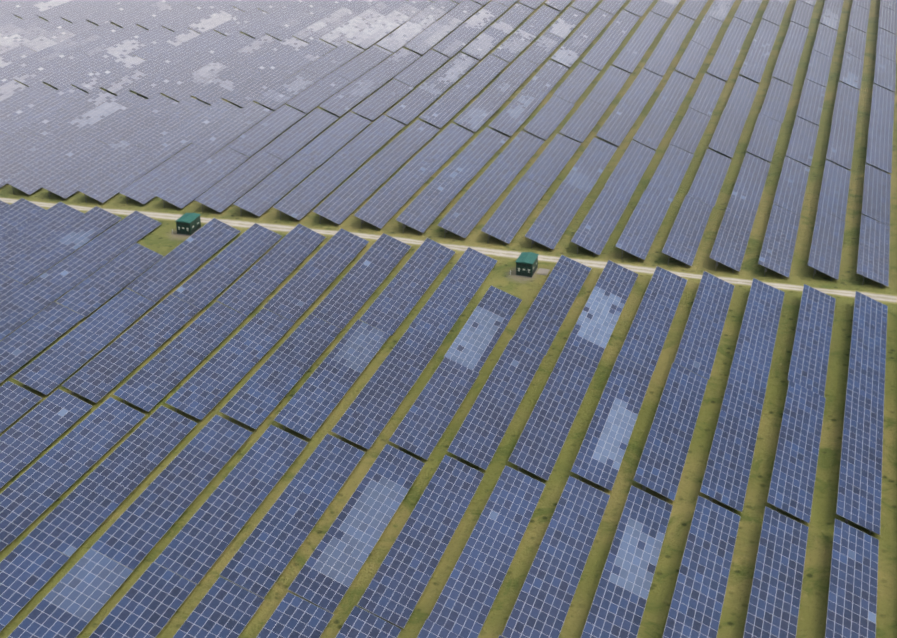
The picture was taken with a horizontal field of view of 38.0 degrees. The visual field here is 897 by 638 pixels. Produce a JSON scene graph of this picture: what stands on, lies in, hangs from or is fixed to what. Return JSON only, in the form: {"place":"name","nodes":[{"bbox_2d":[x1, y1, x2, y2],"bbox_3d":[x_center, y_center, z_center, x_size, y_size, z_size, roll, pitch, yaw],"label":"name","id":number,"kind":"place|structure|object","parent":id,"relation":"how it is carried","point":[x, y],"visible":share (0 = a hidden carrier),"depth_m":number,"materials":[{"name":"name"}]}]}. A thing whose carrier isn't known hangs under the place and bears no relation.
{"place":"outdoors","nodes":[
{"label":"outdoors","id":0,"kind":"place"},
{"bbox_2d":[0,0,896,637],"bbox_3d":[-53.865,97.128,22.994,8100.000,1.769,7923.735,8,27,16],"label":"ground","id":1,"kind":"structure","parent":0,"point":[164,242],"depth_m":202.60,"materials":[{"name":"green plant"}]},
{"bbox_2d":[172,212,200,235],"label":"cabin","id":2,"kind":"object","parent":1,"relation":"on","point":[188,224],"visible":0.85,"depth_m":250.78,"materials":[{"name":"metal"}]},
{"bbox_2d":[0,197,896,303],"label":"track","id":3,"kind":"structure","parent":1,"relation":"on","point":[638,269],"depth_m":242.65,"materials":[{"name":"beige gravel"}]},
{"bbox_2d":[12,0,893,625],"bbox_3d":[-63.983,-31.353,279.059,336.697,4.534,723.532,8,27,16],"label":"panel support posts","id":4,"kind":"object","parent":1,"relation":"on","point":[444,236],"depth_m":252.42,"materials":[{"name":"silver metal"}]},
{"bbox_2d":[0,0,896,637],"bbox_3d":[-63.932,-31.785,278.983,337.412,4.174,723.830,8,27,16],"label":"solar panels","id":5,"kind":"object","parent":4,"relation":"on","point":[112,482],"visible":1,"depth_m":217.37,"materials":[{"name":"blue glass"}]},
{"bbox_2d":[510,252,549,277],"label":"cabin","id":6,"kind":"object","parent":1,"relation":"on","point":[526,264],"visible":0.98,"depth_m":232.27,"materials":[{"name":"metal"}]}
]}

